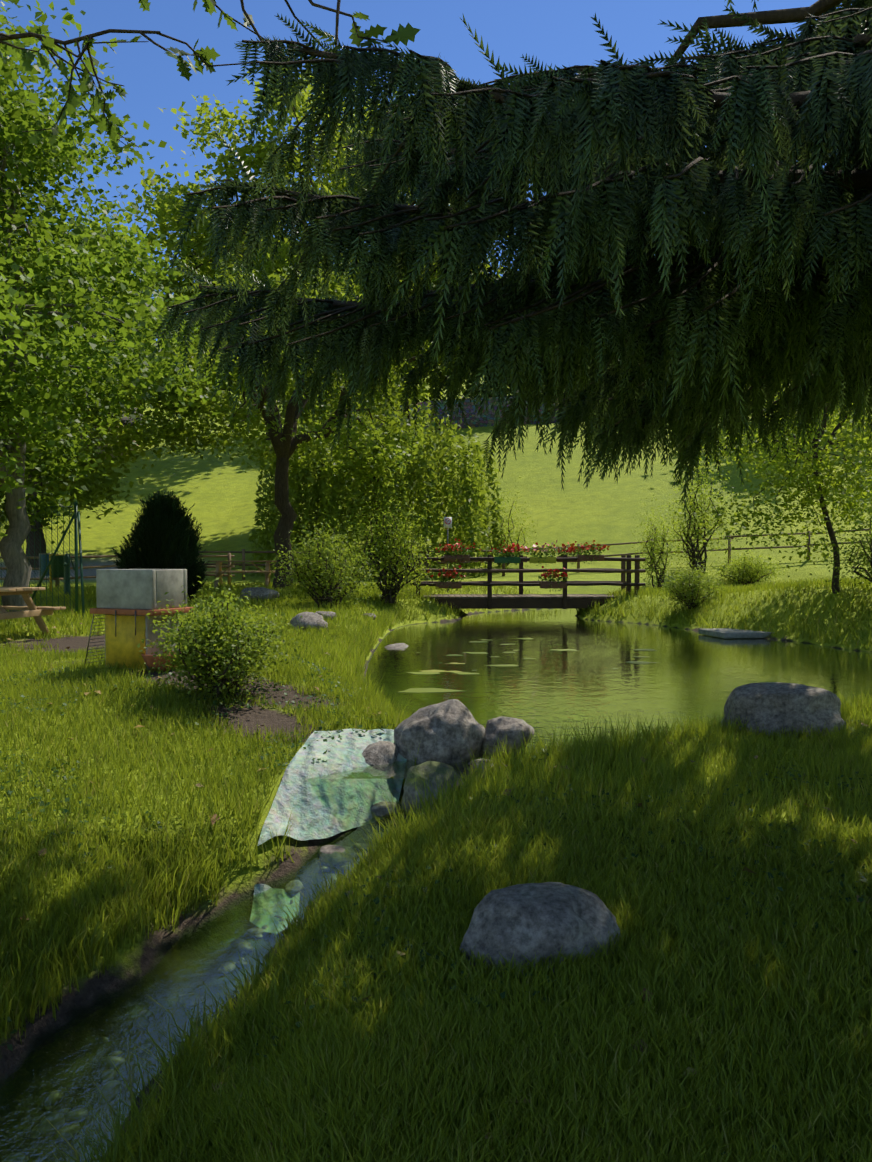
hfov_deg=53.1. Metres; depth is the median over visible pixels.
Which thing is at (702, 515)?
shrub
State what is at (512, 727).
cascade rock
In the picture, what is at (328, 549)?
shore bush leaves
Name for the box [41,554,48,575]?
litter bin
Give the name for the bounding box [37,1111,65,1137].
pebble
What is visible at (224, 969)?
stream stone
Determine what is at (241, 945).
pebble
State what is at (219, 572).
picnic table
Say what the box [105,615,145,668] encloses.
barbecue panel
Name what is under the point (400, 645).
bank stone
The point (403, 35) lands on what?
oak leaves
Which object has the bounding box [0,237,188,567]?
tree
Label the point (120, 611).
barbecue ledge
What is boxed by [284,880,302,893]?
stream stone
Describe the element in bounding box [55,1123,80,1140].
pebble
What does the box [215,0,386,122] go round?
oak twigs
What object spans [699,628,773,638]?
shore slab
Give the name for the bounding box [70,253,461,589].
tree
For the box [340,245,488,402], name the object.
tree leaves
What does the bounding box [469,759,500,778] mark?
cascade rock
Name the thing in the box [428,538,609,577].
flower blossoms
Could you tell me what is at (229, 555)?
rail fence
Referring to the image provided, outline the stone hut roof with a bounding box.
[87,408,143,425]
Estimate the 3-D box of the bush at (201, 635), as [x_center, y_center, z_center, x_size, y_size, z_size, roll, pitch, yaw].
[-1.769,0.531,7.213,1.395,1.168,1.388,0,1,-1]
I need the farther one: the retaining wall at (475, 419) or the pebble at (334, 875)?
the retaining wall at (475, 419)
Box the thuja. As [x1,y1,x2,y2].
[112,490,210,599]
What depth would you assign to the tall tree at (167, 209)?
35.84 m
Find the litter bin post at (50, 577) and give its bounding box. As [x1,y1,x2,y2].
[49,554,64,590]
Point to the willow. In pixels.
(422, 480)
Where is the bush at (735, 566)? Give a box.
[707,548,788,584]
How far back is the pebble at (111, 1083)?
3.40 m
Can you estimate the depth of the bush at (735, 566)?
28.45 m
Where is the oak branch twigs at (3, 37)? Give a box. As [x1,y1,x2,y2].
[0,29,256,147]
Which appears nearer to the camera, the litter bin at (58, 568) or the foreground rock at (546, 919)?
the foreground rock at (546, 919)
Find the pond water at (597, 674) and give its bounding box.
[308,609,871,778]
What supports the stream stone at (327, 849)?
on the ground at (222, 495)
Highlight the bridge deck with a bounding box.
[421,594,620,598]
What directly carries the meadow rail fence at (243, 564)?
on the ground at (222, 495)
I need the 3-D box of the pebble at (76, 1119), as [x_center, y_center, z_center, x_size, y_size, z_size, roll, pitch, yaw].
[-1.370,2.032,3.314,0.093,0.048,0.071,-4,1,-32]
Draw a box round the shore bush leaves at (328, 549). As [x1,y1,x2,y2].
[263,506,391,609]
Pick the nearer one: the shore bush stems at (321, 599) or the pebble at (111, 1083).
the pebble at (111, 1083)
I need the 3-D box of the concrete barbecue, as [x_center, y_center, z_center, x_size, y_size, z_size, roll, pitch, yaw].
[-2.745,0.344,8.162,0.660,0.910,0.480,1,2,23]
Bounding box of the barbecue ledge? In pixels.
[90,607,193,615]
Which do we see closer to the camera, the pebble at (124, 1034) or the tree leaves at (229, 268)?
the pebble at (124, 1034)
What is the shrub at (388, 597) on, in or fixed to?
on the ground at (222, 495)
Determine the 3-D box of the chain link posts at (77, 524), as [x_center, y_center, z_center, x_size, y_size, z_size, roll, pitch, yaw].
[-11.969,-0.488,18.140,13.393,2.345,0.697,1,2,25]
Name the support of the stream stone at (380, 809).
on the ground at (222, 495)
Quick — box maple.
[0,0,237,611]
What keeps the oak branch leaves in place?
attached to the oak branch twigs at (3, 37)
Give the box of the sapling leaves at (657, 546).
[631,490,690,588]
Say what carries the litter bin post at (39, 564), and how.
on the ground at (222, 495)
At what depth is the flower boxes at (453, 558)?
20.76 m
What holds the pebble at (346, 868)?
on the ground at (222, 495)
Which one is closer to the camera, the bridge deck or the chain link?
the chain link
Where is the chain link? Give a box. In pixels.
[0,507,74,612]
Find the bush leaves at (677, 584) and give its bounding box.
[654,557,729,612]
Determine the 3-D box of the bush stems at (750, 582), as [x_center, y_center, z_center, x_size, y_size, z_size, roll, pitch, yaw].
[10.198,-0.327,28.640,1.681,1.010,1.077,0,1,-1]
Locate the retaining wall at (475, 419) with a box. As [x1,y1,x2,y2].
[376,397,796,429]
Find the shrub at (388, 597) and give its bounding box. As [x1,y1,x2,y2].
[364,511,417,603]
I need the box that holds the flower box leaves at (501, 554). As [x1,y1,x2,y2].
[433,543,604,591]
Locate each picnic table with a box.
[0,587,65,634]
[206,561,276,586]
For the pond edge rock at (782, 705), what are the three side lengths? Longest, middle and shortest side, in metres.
0.901 x 0.667 x 0.541 m
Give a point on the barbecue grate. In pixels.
(101, 638)
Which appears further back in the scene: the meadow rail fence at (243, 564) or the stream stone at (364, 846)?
the meadow rail fence at (243, 564)
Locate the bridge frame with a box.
[410,555,645,608]
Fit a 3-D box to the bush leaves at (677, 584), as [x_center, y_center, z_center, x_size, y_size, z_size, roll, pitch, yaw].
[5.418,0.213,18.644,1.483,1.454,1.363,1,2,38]
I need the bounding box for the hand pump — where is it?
[63,553,74,594]
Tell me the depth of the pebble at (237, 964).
4.27 m
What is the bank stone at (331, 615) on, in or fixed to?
on the ground at (222, 495)
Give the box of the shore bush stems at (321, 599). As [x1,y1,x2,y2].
[292,529,365,607]
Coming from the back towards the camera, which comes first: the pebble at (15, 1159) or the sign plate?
the sign plate
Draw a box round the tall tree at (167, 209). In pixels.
[121,71,502,533]
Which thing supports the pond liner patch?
on the ground at (222, 495)
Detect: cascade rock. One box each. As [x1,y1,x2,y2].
[362,741,397,765]
[394,699,485,763]
[401,761,464,814]
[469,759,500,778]
[479,716,533,754]
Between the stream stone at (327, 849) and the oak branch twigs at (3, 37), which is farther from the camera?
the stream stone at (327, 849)
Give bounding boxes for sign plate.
[444,517,451,527]
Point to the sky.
(557, 32)
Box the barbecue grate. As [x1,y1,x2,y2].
[84,610,135,664]
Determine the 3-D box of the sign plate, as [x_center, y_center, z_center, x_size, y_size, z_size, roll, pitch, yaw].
[0.317,-1.571,23.533,0.220,0.300,0.012,0,1,-1]
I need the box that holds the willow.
[248,391,506,580]
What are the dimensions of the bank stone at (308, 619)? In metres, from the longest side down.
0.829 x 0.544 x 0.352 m
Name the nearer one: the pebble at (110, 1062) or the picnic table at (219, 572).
the pebble at (110, 1062)
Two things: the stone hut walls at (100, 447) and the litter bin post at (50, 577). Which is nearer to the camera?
the litter bin post at (50, 577)
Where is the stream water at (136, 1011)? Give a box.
[0,780,464,1161]
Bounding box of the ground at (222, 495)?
[0,343,871,1161]
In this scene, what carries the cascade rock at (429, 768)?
on the ground at (222, 495)
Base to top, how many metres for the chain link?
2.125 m
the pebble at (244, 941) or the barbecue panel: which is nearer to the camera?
the pebble at (244, 941)
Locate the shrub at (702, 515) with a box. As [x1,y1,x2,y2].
[653,447,743,573]
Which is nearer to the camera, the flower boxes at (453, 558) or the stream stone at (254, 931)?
the stream stone at (254, 931)
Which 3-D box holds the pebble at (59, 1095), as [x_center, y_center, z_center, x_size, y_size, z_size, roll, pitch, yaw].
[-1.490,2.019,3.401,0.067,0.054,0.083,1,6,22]
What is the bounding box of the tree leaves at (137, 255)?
[31,214,172,471]
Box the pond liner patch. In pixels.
[250,884,299,933]
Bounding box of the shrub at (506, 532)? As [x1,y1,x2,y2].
[476,472,537,567]
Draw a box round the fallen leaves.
[3,615,868,1153]
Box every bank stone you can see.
[240,587,278,601]
[290,612,327,629]
[315,611,335,620]
[363,613,375,619]
[385,643,407,647]
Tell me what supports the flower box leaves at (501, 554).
on the flower boxes at (453, 558)
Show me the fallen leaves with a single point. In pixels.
(643, 759)
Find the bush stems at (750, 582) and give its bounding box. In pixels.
[721,558,774,585]
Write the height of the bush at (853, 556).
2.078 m
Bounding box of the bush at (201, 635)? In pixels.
[137,575,310,707]
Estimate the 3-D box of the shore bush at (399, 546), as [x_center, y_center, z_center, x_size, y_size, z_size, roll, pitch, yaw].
[-0.820,-0.787,19.587,2.561,3.755,2.414,1,2,45]
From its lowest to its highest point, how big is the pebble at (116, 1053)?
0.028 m
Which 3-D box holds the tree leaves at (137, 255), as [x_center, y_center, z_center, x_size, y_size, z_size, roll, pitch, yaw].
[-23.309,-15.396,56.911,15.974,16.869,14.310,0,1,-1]
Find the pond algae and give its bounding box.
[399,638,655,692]
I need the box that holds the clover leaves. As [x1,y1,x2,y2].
[0,652,871,1154]
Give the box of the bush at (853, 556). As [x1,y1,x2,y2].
[807,503,871,602]
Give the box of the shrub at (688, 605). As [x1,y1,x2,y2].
[670,570,713,608]
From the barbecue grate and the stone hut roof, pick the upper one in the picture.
the stone hut roof
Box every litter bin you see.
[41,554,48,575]
[50,556,64,577]
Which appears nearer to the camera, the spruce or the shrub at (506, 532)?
the spruce
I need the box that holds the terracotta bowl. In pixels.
[141,651,179,670]
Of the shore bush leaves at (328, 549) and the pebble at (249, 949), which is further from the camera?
the shore bush leaves at (328, 549)
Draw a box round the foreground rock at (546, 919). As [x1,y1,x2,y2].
[460,882,620,976]
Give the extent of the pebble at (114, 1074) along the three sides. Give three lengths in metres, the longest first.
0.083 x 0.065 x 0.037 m
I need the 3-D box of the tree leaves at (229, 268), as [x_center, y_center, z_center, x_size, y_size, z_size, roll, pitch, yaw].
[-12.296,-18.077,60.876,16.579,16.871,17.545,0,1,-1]
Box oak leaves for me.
[138,0,420,120]
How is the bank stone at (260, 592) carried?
on the ground at (222, 495)
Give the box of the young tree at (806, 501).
[646,374,871,593]
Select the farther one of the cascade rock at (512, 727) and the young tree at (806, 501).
the young tree at (806, 501)
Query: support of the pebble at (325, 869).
on the ground at (222, 495)
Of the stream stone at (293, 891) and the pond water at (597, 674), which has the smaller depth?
the stream stone at (293, 891)
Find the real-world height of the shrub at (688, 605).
0.853 m
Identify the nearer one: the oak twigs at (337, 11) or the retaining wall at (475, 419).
the oak twigs at (337, 11)
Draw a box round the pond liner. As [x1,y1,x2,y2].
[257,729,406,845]
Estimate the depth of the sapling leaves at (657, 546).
27.73 m
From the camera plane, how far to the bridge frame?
21.00 m
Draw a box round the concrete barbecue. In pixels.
[96,569,186,669]
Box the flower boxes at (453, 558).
[436,555,603,587]
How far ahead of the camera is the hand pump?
20.74 m
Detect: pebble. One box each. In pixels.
[2,1152,23,1161]
[17,1154,28,1161]
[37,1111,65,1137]
[43,1090,63,1105]
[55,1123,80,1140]
[64,1109,88,1121]
[98,1080,121,1104]
[100,1036,108,1042]
[100,1069,117,1083]
[101,1056,125,1067]
[108,1051,122,1056]
[121,1029,129,1036]
[231,938,250,949]
[235,960,247,968]
[236,942,248,953]
[244,945,253,952]
[319,866,329,872]
[325,874,340,880]
[341,865,355,872]
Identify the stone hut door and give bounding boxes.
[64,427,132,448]
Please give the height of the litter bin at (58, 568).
0.550 m
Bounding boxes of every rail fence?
[0,553,234,586]
[192,528,869,579]
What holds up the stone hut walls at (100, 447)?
on the ground at (222, 495)
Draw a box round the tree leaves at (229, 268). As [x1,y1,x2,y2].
[164,198,339,439]
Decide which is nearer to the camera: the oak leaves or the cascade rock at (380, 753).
the oak leaves
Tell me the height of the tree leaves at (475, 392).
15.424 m
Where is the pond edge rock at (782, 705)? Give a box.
[721,682,845,737]
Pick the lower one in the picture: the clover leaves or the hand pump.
the clover leaves
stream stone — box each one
[218,962,235,973]
[247,928,268,936]
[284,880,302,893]
[317,845,357,866]
[352,842,371,848]
[371,801,402,816]
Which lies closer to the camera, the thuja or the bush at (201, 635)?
the bush at (201, 635)
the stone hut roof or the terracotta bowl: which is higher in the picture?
the stone hut roof
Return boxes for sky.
[0,0,851,340]
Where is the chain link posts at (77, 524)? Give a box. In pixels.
[31,501,84,618]
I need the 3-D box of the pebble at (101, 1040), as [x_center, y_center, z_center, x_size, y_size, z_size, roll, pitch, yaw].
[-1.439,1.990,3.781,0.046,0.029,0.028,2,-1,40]
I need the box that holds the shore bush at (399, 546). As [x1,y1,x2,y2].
[336,463,456,610]
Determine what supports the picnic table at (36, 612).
on the ground at (222, 495)
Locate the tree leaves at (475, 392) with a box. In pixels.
[422,248,544,397]
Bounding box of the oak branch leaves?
[0,24,220,159]
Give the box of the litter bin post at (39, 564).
[39,553,52,586]
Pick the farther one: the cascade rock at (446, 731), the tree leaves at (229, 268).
the tree leaves at (229, 268)
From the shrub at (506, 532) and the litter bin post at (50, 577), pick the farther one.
the shrub at (506, 532)
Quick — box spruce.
[152,0,871,522]
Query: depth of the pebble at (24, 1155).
3.10 m
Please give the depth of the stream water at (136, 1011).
3.73 m
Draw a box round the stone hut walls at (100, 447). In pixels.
[65,425,139,458]

